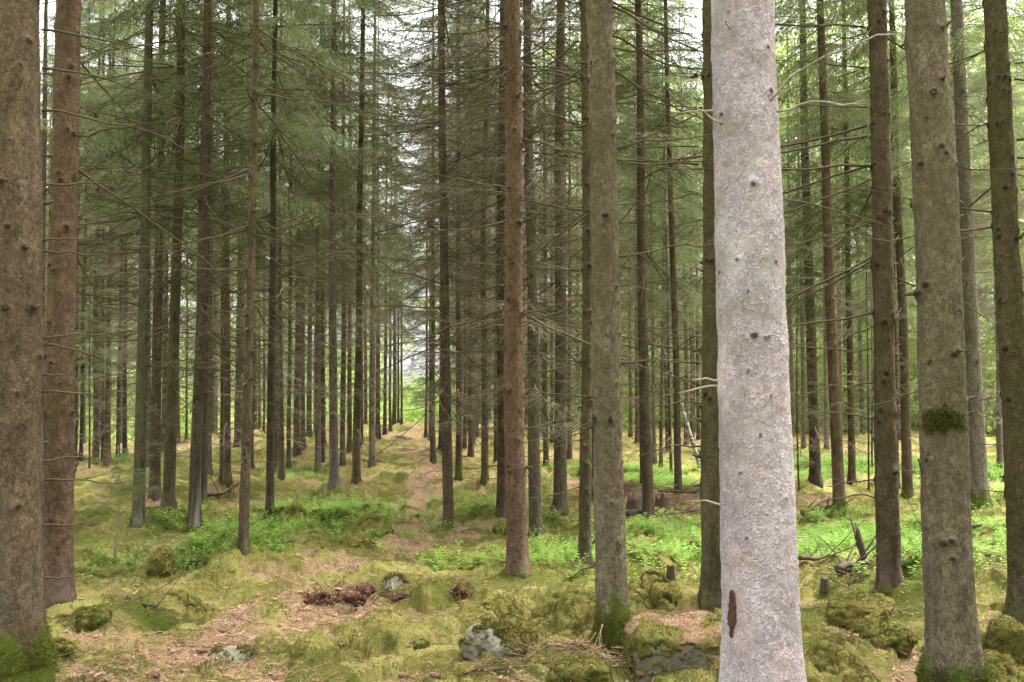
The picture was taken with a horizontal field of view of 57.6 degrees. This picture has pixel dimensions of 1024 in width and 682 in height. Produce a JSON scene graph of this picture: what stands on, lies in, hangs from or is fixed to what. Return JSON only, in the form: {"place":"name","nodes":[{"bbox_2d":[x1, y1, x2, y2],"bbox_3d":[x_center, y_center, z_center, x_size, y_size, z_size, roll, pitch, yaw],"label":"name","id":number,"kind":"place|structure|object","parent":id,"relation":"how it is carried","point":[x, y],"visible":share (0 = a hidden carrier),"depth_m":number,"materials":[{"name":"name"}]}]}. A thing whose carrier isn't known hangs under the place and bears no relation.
{"place":"outdoors","nodes":[
{"label":"outdoors","id":0,"kind":"place"},
{"bbox_2d":[39,0,1023,411],"label":"sky","id":1,"kind":"structure","parent":0,"point":[697,2],"materials":[{"name":"white"}]},
{"bbox_2d":[46,412,1023,681],"bbox_3d":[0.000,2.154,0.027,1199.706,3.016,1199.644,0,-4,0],"label":"ground","id":2,"kind":"structure","parent":0,"point":[406,450],"depth_m":7.74,"materials":[{"name":"green plant"}]},
{"bbox_2d":[39,0,123,466],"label":"spruce tree","id":3,"kind":"object","parent":2,"relation":"on","point":[44,115],"visible":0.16,"depth_m":18.60,"materials":[{"name":"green plant"}]},
{"bbox_2d":[39,0,138,460],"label":"spruce tree","id":4,"kind":"object","parent":2,"relation":"on","point":[82,406],"visible":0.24,"depth_m":22.18,"materials":[{"name":"green plant"}]},
{"bbox_2d":[40,0,139,460],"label":"spruce tree","id":5,"kind":"object","parent":2,"relation":"on","point":[76,395],"visible":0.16,"depth_m":22.15,"materials":[{"name":"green plant"}]},
{"bbox_2d":[41,1,140,463],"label":"spruce tree","id":6,"kind":"object","parent":2,"relation":"on","point":[96,446],"visible":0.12,"depth_m":23.34,"materials":[{"name":"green plant"}]},
{"bbox_2d":[74,604,112,632],"bbox_3d":[-2.735,1.829,6.079,0.251,0.225,0.298,2,-4,-24],"label":"boulder","id":7,"kind":"object","parent":2,"relation":"on","point":[91,618],"visible":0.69,"depth_m":6.00,"materials":[{"name":"green plant"}]},
{"bbox_2d":[0,0,201,681],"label":"spruce tree","id":8,"kind":"object","parent":2,"relation":"on","point":[29,652],"visible":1,"depth_m":4.75,"materials":[{"name":"brown plant"}]},
{"bbox_2d":[47,0,162,465],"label":"spruce tree","id":9,"kind":"object","parent":2,"relation":"on","point":[107,439],"visible":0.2,"depth_m":22.64,"materials":[{"name":"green plant"}]},
{"bbox_2d":[75,216,134,468],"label":"spruce tree","id":10,"kind":"object","parent":2,"relation":"on","point":[88,361],"visible":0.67,"depth_m":21.80,"materials":[{"name":"green plant"}]},
{"bbox_2d":[46,1,164,461],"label":"spruce tree","id":11,"kind":"object","parent":2,"relation":"on","point":[102,426],"visible":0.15,"depth_m":23.52,"materials":[{"name":"green plant"}]},
{"bbox_2d":[75,447,159,560],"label":"spruce sapling","id":12,"kind":"object","parent":2,"relation":"on","point":[128,489],"visible":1,"depth_m":8.49,"materials":[{"name":"green plant"}]},
{"bbox_2d":[80,4,168,457],"bbox_3d":[-10.069,-3.921,24.157,2.945,14.250,3.041,-1,-4,0],"label":"spruce tree","id":13,"kind":"object","parent":2,"relation":"on","point":[118,425],"visible":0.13,"depth_m":23.74,"materials":[{"name":"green plant"}]},
{"bbox_2d":[80,10,169,454],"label":"spruce tree","id":14,"kind":"object","parent":2,"relation":"on","point":[124,435],"visible":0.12,"depth_m":23.97,"materials":[{"name":"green plant"}]},
{"bbox_2d":[76,0,216,466],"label":"spruce tree","id":15,"kind":"object","parent":2,"relation":"on","point":[149,381],"visible":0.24,"depth_m":20.45,"materials":[{"name":"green plant"}]},
{"bbox_2d":[49,0,268,501],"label":"spruce tree","id":16,"kind":"object","parent":2,"relation":"on","point":[155,401],"visible":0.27,"depth_m":13.84,"materials":[{"name":"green plant"}]},
{"bbox_2d":[145,545,177,576],"bbox_3d":[-3.038,1.940,8.047,0.286,0.359,0.263,0,-4,0],"label":"boulder","id":17,"kind":"object","parent":2,"relation":"on","point":[162,561],"visible":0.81,"depth_m":7.98,"materials":[{"name":"green plant"}]},
{"bbox_2d":[42,0,281,608],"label":"spruce tree","id":18,"kind":"object","parent":2,"relation":"on","point":[60,419],"visible":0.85,"depth_m":6.54,"materials":[{"name":"brown plant"}]},
{"bbox_2d":[114,3,214,452],"bbox_3d":[-10.570,-5.385,28.517,3.241,18.170,3.000,1,-4,-15],"label":"spruce tree","id":19,"kind":"object","parent":2,"relation":"on","point":[164,389],"visible":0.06,"depth_m":27.98,"materials":[{"name":"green plant"}]},
{"bbox_2d":[40,0,301,527],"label":"spruce tree","id":20,"kind":"object","parent":2,"relation":"on","point":[139,507],"visible":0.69,"depth_m":10.94,"materials":[{"name":"green plant"}]},
{"bbox_2d":[39,0,307,516],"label":"spruce tree","id":21,"kind":"object","parent":2,"relation":"on","point":[168,500],"visible":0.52,"depth_m":11.87,"materials":[{"name":"green plant"}]},
{"bbox_2d":[40,0,338,531],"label":"spruce tree","id":22,"kind":"object","parent":2,"relation":"on","point":[194,518],"visible":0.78,"depth_m":11.05,"materials":[{"name":"green plant"}]},
{"bbox_2d":[122,1,272,475],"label":"spruce tree","id":23,"kind":"object","parent":2,"relation":"on","point":[210,420],"visible":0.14,"depth_m":18.95,"materials":[{"name":"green plant"}]},
{"bbox_2d":[79,0,320,503],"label":"spruce tree","id":24,"kind":"object","parent":2,"relation":"on","point":[204,497],"visible":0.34,"depth_m":13.22,"materials":[{"name":"green plant"}]},
{"bbox_2d":[114,1,328,487],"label":"spruce tree","id":25,"kind":"object","parent":2,"relation":"on","point":[228,436],"visible":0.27,"depth_m":15.02,"materials":[{"name":"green plant"}]},
{"bbox_2d":[139,0,313,481],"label":"spruce tree","id":26,"kind":"object","parent":2,"relation":"on","point":[221,380],"visible":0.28,"depth_m":15.07,"materials":[{"name":"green plant"}]},
{"bbox_2d":[208,643,255,664],"bbox_3d":[-1.614,1.840,5.363,0.314,0.223,0.228,0,-4,0],"label":"boulder","id":27,"kind":"object","parent":2,"relation":"on","point":[238,654],"visible":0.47,"depth_m":5.31,"materials":[{"name":"stone"}]},
{"bbox_2d":[183,9,287,447],"bbox_3d":[-8.388,-5.869,29.027,3.392,18.759,3.606,0,-4,0],"label":"spruce tree","id":28,"kind":"object","parent":2,"relation":"on","point":[238,411],"visible":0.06,"depth_m":28.42,"materials":[{"name":"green plant"}]},
{"bbox_2d":[185,2,319,468],"bbox_3d":[-5.595,-5.378,20.097,3.370,16.553,3.185,-1,-4,0],"label":"spruce tree","id":29,"kind":"object","parent":2,"relation":"on","point":[252,465],"visible":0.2,"depth_m":19.55,"materials":[{"name":"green plant"}]},
{"bbox_2d":[111,0,409,516],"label":"spruce tree","id":30,"kind":"object","parent":2,"relation":"on","point":[275,19],"visible":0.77,"depth_m":12.06,"materials":[{"name":"green plant"}]},
{"bbox_2d":[98,0,437,555],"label":"spruce tree","id":31,"kind":"object","parent":2,"relation":"on","point":[243,543],"visible":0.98,"depth_m":8.79,"materials":[{"name":"green plant"}]},
{"bbox_2d":[213,0,350,469],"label":"spruce tree","id":32,"kind":"object","parent":2,"relation":"on","point":[276,454],"visible":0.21,"depth_m":19.63,"materials":[{"name":"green plant"}]},
{"bbox_2d":[217,0,364,479],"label":"spruce tree","id":33,"kind":"object","parent":2,"relation":"on","point":[282,475],"visible":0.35,"depth_m":17.00,"materials":[{"name":"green plant"}]},
{"bbox_2d":[233,3,351,468],"bbox_3d":[-4.830,-4.266,20.154,2.737,14.372,2.833,2,-4,-21],"label":"spruce tree","id":34,"kind":"object","parent":2,"relation":"on","point":[288,451],"visible":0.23,"depth_m":19.82,"materials":[{"name":"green plant"}]},
{"bbox_2d":[239,0,353,456],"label":"spruce tree","id":35,"kind":"object","parent":2,"relation":"on","point":[298,451],"visible":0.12,"depth_m":24.24,"materials":[{"name":"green plant"}]},
{"bbox_2d":[239,0,386,472],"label":"spruce tree","id":36,"kind":"object","parent":2,"relation":"on","point":[317,466],"visible":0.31,"depth_m":19.98,"materials":[{"name":"green plant"}]},
{"bbox_2d":[263,1,389,462],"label":"spruce tree","id":37,"kind":"object","parent":2,"relation":"on","point":[324,421],"visible":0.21,"depth_m":21.88,"materials":[{"name":"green plant"}]},
{"bbox_2d":[233,0,433,490],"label":"spruce tree","id":38,"kind":"object","parent":2,"relation":"on","point":[334,479],"visible":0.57,"depth_m":15.67,"materials":[{"name":"green plant"}]},
{"bbox_2d":[286,0,414,465],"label":"spruce tree","id":39,"kind":"object","parent":2,"relation":"on","point":[342,460],"visible":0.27,"depth_m":21.38,"materials":[{"name":"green plant"}]},
{"bbox_2d":[304,2,401,453],"bbox_3d":[-4.605,-4.689,25.703,3.032,15.821,3.490,-1,-4,0],"label":"spruce tree","id":40,"kind":"object","parent":2,"relation":"on","point":[349,426],"visible":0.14,"depth_m":25.34,"materials":[{"name":"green plant"}]},
{"bbox_2d":[321,577,400,606],"bbox_3d":[-1.067,1.717,6.323,0.558,0.195,0.377,-2,-4,27],"label":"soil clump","id":41,"kind":"object","parent":2,"relation":"on","point":[354,597],"visible":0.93,"depth_m":6.26,"materials":[{"name":"brown soil"}]},
{"bbox_2d":[267,0,460,484],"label":"spruce tree","id":42,"kind":"object","parent":2,"relation":"on","point":[356,458],"visible":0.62,"depth_m":16.18,"materials":[{"name":"green plant"}]},
{"bbox_2d":[301,0,437,467],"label":"spruce tree","id":43,"kind":"object","parent":2,"relation":"on","point":[371,413],"visible":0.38,"depth_m":21.14,"materials":[{"name":"green plant"}]},
{"bbox_2d":[352,15,414,439],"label":"spruce tree","id":44,"kind":"object","parent":2,"relation":"on","point":[377,422],"visible":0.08,"depth_m":31.45,"materials":[{"name":"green plant"}]},
{"bbox_2d":[369,0,494,463],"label":"spruce tree","id":45,"kind":"object","parent":2,"relation":"on","point":[433,458],"visible":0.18,"depth_m":22.80,"materials":[{"name":"green plant"}]},
{"bbox_2d":[292,0,579,526],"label":"spruce tree","id":46,"kind":"object","parent":2,"relation":"on","point":[444,381],"visible":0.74,"depth_m":11.43,"materials":[{"name":"green plant"}]},
{"bbox_2d":[384,0,488,450],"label":"spruce tree","id":47,"kind":"object","parent":2,"relation":"on","point":[439,438],"visible":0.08,"depth_m":26.11,"materials":[{"name":"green plant"}]},
{"bbox_2d":[369,0,546,480],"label":"spruce tree","id":48,"kind":"object","parent":2,"relation":"on","point":[458,455],"visible":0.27,"depth_m":17.69,"materials":[{"name":"green plant"}]},
{"bbox_2d":[414,2,523,456],"bbox_3d":[-1.182,-4.817,26.126,3.351,16.467,3.524,0,-5,0],"label":"spruce tree","id":49,"kind":"object","parent":2,"relation":"on","point":[470,452],"visible":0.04,"depth_m":25.69,"materials":[{"name":"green plant"}]},
{"bbox_2d":[392,0,567,485],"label":"spruce tree","id":50,"kind":"object","parent":2,"relation":"on","point":[484,473],"visible":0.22,"depth_m":16.59,"materials":[{"name":"green plant"}]},
{"bbox_2d":[446,0,541,461],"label":"spruce tree","id":51,"kind":"object","parent":2,"relation":"on","point":[495,414],"visible":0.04,"depth_m":24.62,"materials":[{"name":"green plant"}]},
{"bbox_2d":[458,617,539,662],"bbox_3d":[-0.070,1.731,5.333,0.489,0.326,0.348,0,-4,0],"label":"boulder","id":52,"kind":"object","parent":2,"relation":"on","point":[497,637],"visible":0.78,"depth_m":5.23,"materials":[{"name":"stone"}]},
{"bbox_2d":[479,596,525,626],"bbox_3d":[-0.060,1.886,6.232,0.618,0.356,0.480,0,-4,0],"label":"moss hummock","id":53,"kind":"object","parent":2,"relation":"on","point":[508,609],"visible":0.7,"depth_m":6.20,"materials":[{"name":"plant"}]},
{"bbox_2d":[317,0,702,578],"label":"spruce tree","id":54,"kind":"object","parent":2,"relation":"on","point":[517,549],"visible":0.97,"depth_m":7.84,"materials":[{"name":"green plant"}]},
{"bbox_2d":[351,0,672,517],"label":"spruce tree","id":55,"kind":"object","parent":2,"relation":"on","point":[500,510],"visible":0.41,"depth_m":11.58,"materials":[{"name":"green plant"}]},
{"bbox_2d":[55,459,997,681],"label":"bark chips","id":56,"kind":"object","parent":2,"relation":"on","point":[901,679],"visible":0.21,"depth_m":5.78,"materials":[{"name":"brown wood"}]},
{"bbox_2d":[474,0,582,465],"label":"spruce tree","id":57,"kind":"object","parent":2,"relation":"on","point":[545,452],"visible":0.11,"depth_m":21.76,"materials":[{"name":"green plant"}]},
{"bbox_2d":[47,495,1023,681],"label":"moss shoots","id":58,"kind":"object","parent":2,"relation":"on","point":[454,672],"visible":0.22,"depth_m":6.65,"materials":[{"name":"green plant"}]},
{"bbox_2d":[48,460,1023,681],"bbox_3d":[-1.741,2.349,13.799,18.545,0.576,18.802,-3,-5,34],"label":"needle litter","id":59,"kind":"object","parent":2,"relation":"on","point":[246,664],"visible":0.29,"depth_m":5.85,"materials":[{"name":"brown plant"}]},
{"bbox_2d":[390,0,686,536],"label":"spruce tree","id":60,"kind":"object","parent":2,"relation":"on","point":[534,473],"visible":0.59,"depth_m":10.88,"materials":[{"name":"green plant"}]},
{"bbox_2d":[75,448,1006,584],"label":"bilberry undergrowth","id":61,"kind":"object","parent":2,"relation":"on","point":[838,534],"visible":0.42,"depth_m":10.44,"materials":[{"name":"green plant"}]},
{"bbox_2d":[78,0,1023,444],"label":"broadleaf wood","id":62,"kind":"object","parent":2,"relation":"on","point":[818,342],"visible":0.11,"depth_m":49.70,"materials":[{"name":"green plant"}]},
{"bbox_2d":[414,0,690,517],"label":"spruce tree","id":63,"kind":"object","parent":2,"relation":"on","point":[560,475],"visible":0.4,"depth_m":12.41,"materials":[{"name":"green plant"}]},
{"bbox_2d":[517,583,595,641],"bbox_3d":[0.275,1.830,6.085,1.610,0.468,1.112,0,-4,0],"label":"moss hummock","id":64,"kind":"object","parent":2,"relation":"on","point":[569,613],"visible":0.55,"depth_m":5.98,"materials":[{"name":"plant"}]},
{"bbox_2d":[522,0,632,458],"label":"spruce tree","id":65,"kind":"object","parent":2,"relation":"on","point":[570,453],"visible":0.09,"depth_m":24.48,"materials":[{"name":"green plant"}]},
{"bbox_2d":[545,654,614,681],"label":"boulder","id":66,"kind":"object","parent":2,"relation":"on","point":[575,668],"visible":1,"depth_m":4.51,"materials":[{"name":"green plant"}]},
{"bbox_2d":[495,0,703,518],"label":"spruce tree","id":67,"kind":"object","parent":2,"relation":"on","point":[648,506],"visible":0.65,"depth_m":12.70,"materials":[{"name":"green plant"}]},
{"bbox_2d":[416,0,790,656],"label":"spruce tree","id":68,"kind":"object","parent":2,"relation":"on","point":[612,612],"visible":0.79,"depth_m":5.78,"materials":[{"name":"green plant"}]},
{"bbox_2d":[409,0,800,565],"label":"spruce tree","id":69,"kind":"object","parent":2,"relation":"on","point":[584,528],"visible":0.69,"depth_m":8.45,"materials":[{"name":"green plant"}]},
{"bbox_2d":[520,0,696,457],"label":"spruce tree","id":70,"kind":"object","parent":2,"relation":"on","point":[620,81],"visible":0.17,"depth_m":15.18,"materials":[{"name":"green plant"}]},
{"bbox_2d":[565,0,703,483],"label":"spruce tree","id":71,"kind":"object","parent":2,"relation":"on","point":[660,86],"visible":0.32,"depth_m":15.66,"materials":[{"name":"green plant"}]},
{"bbox_2d":[578,0,703,494],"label":"spruce tree","id":72,"kind":"object","parent":2,"relation":"on","point":[676,411],"visible":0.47,"depth_m":15.26,"materials":[{"name":"green plant"}]},
{"bbox_2d":[614,0,682,442],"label":"spruce tree","id":73,"kind":"object","parent":2,"relation":"on","point":[636,439],"visible":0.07,"depth_m":33.08,"materials":[{"name":"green plant"}]},
{"bbox_2d":[628,567,681,612],"bbox_3d":[0.927,1.788,6.478,1.043,0.396,0.757,2,-4,-21],"label":"moss hummock","id":74,"kind":"object","parent":2,"relation":"on","point":[653,588],"visible":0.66,"depth_m":6.43,"materials":[{"name":"plant"}]},
{"bbox_2d":[615,0,702,463],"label":"spruce tree","id":75,"kind":"object","parent":2,"relation":"on","point":[620,230],"visible":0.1,"depth_m":21.89,"materials":[{"name":"green plant"}]},
{"bbox_2d":[615,0,703,467],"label":"spruce tree","id":76,"kind":"object","parent":2,"relation":"on","point":[662,242],"visible":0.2,"depth_m":21.43,"materials":[{"name":"green plant"}]},
{"bbox_2d":[617,0,702,475],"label":"spruce tree","id":77,"kind":"object","parent":2,"relation":"on","point":[668,301],"visible":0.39,"depth_m":19.65,"materials":[{"name":"green plant"}]},
{"bbox_2d":[620,4,703,451],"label":"spruce tree","id":78,"kind":"object","parent":2,"relation":"on","point":[666,421],"visible":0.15,"depth_m":27.38,"materials":[{"name":"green plant"}]},
{"bbox_2d":[621,608,721,681],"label":"boulder","id":79,"kind":"object","parent":2,"relation":"on","point":[654,643],"visible":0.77,"depth_m":4.86,"materials":[{"name":"plant"}]},
{"bbox_2d":[646,0,702,444],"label":"spruce tree","id":80,"kind":"object","parent":2,"relation":"on","point":[686,358],"visible":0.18,"depth_m":32.20,"materials":[{"name":"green plant"}]},
{"bbox_2d":[514,0,908,612],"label":"spruce tree","id":81,"kind":"object","parent":2,"relation":"on","point":[709,595],"visible":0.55,"depth_m":6.47,"materials":[{"name":"brown plant"}]},
{"bbox_2d":[670,0,896,681],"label":"spruce tree","id":82,"kind":"object","parent":2,"relation":"on","point":[761,636],"visible":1,"depth_m":3.97,"materials":[{"name":"grey plant"}]},
{"bbox_2d":[698,0,912,513],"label":"spruce tree","id":83,"kind":"object","parent":2,"relation":"on","point":[837,440],"visible":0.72,"depth_m":13.14,"materials":[{"name":"green plant"}]},
{"bbox_2d":[617,0,997,595],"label":"spruce tree","id":84,"kind":"object","parent":2,"relation":"on","point":[889,572],"visible":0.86,"depth_m":6.65,"materials":[{"name":"brown plant"}]},
{"bbox_2d":[779,13,843,448],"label":"spruce tree","id":85,"kind":"object","parent":2,"relation":"on","point":[803,429],"visible":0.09,"depth_m":30.75,"materials":[{"name":"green plant"}]},
{"bbox_2d":[782,156,854,489],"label":"spruce tree","id":86,"kind":"object","parent":2,"relation":"on","point":[815,274],"visible":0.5,"depth_m":16.29,"materials":[{"name":"green plant"}]},
{"bbox_2d":[779,0,872,449],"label":"spruce tree","id":87,"kind":"object","parent":2,"relation":"on","point":[825,393],"visible":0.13,"depth_m":28.29,"materials":[{"name":"green plant"}]},
{"bbox_2d":[803,638,879,681],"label":"moss hummock","id":88,"kind":"object","parent":2,"relation":"on","point":[832,658],"visible":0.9,"depth_m":4.80,"materials":[{"name":"plant"}]},
{"bbox_2d":[774,0,909,487],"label":"spruce tree","id":89,"kind":"object","parent":2,"relation":"on","point":[815,476],"visible":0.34,"depth_m":17.14,"materials":[{"name":"green plant"}]},
{"bbox_2d":[779,0,915,484],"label":"spruce tree","id":90,"kind":"object","parent":2,"relation":"on","point":[851,475],"visible":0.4,"depth_m":16.53,"materials":[{"name":"green plant"}]},
{"bbox_2d":[825,591,896,631],"bbox_3d":[2.451,1.894,6.357,0.549,0.381,0.620,-2,-5,31],"label":"boulder","id":91,"kind":"object","parent":2,"relation":"on","point":[846,611],"visible":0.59,"depth_m":6.21,"materials":[{"name":"green plant"}]},
{"bbox_2d":[810,142,916,491],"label":"spruce tree","id":92,"kind":"object","parent":2,"relation":"on","point":[866,306],"visible":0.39,"depth_m":15.87,"materials":[{"name":"green plant"}]},
{"bbox_2d":[822,219,914,467],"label":"spruce tree","id":93,"kind":"object","parent":2,"relation":"on","point":[857,357],"visible":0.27,"depth_m":20.96,"materials":[{"name":"green plant"}]},
{"bbox_2d":[832,0,917,429],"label":"spruce tree","id":94,"kind":"object","parent":2,"relation":"on","point":[907,229],"visible":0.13,"depth_m":28.84,"materials":[{"name":"green plant"}]},
{"bbox_2d":[850,619,918,657],"bbox_3d":[2.203,1.776,5.505,0.401,0.272,0.348,0,-4,0],"label":"boulder","id":95,"kind":"object","parent":2,"relation":"on","point":[881,634],"visible":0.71,"depth_m":5.42,"materials":[{"name":"green plant"}]},
{"bbox_2d":[783,0,989,498],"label":"spruce tree","id":96,"kind":"object","parent":2,"relation":"on","point":[906,457],"visible":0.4,"depth_m":15.44,"materials":[{"name":"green plant"}]},
{"bbox_2d":[814,2,985,488],"bbox_3d":[6.865,-3.943,16.374,2.760,13.413,3.091,1,-4,0],"label":"spruce tree","id":97,"kind":"object","parent":2,"relation":"on","point":[909,194],"visible":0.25,"depth_m":16.21,"materials":[{"name":"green plant"}]},
{"bbox_2d":[795,0,1023,623],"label":"spruce tree","id":98,"kind":"object","parent":2,"relation":"on","point":[1009,277],"visible":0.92,"depth_m":6.08,"materials":[{"name":"brown plant"}]},
{"bbox_2d":[797,0,1023,681],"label":"spruce tree","id":99,"kind":"object","parent":2,"relation":"on","point":[952,650],"visible":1,"depth_m":4.83,"materials":[{"name":"brown plant"}]},
{"bbox_2d":[810,0,1023,509],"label":"spruce tree","id":100,"kind":"object","parent":2,"relation":"on","point":[978,453],"visible":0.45,"depth_m":12.56,"materials":[{"name":"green plant"}]},
{"bbox_2d":[947,0,1023,463],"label":"spruce tree","id":101,"kind":"object","parent":2,"relation":"on","point":[978,74],"visible":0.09,"depth_m":23.76,"materials":[{"name":"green plant"}]},
{"bbox_2d":[948,0,1023,468],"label":"spruce tree","id":102,"kind":"object","parent":2,"relation":"on","point":[1020,54],"visible":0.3,"depth_m":20.93,"materials":[{"name":"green plant"}]},
{"bbox_2d":[982,613,1023,662],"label":"boulder","id":103,"kind":"object","parent":2,"relation":"on","point":[1004,634],"visible":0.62,"depth_m":5.10,"materials":[{"name":"green plant"}]},
{"bbox_2d":[983,648,1023,681],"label":"moss hummock","id":104,"kind":"object","parent":2,"relation":"on","point":[1006,667],"visible":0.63,"depth_m":4.75,"materials":[{"name":"plant"}]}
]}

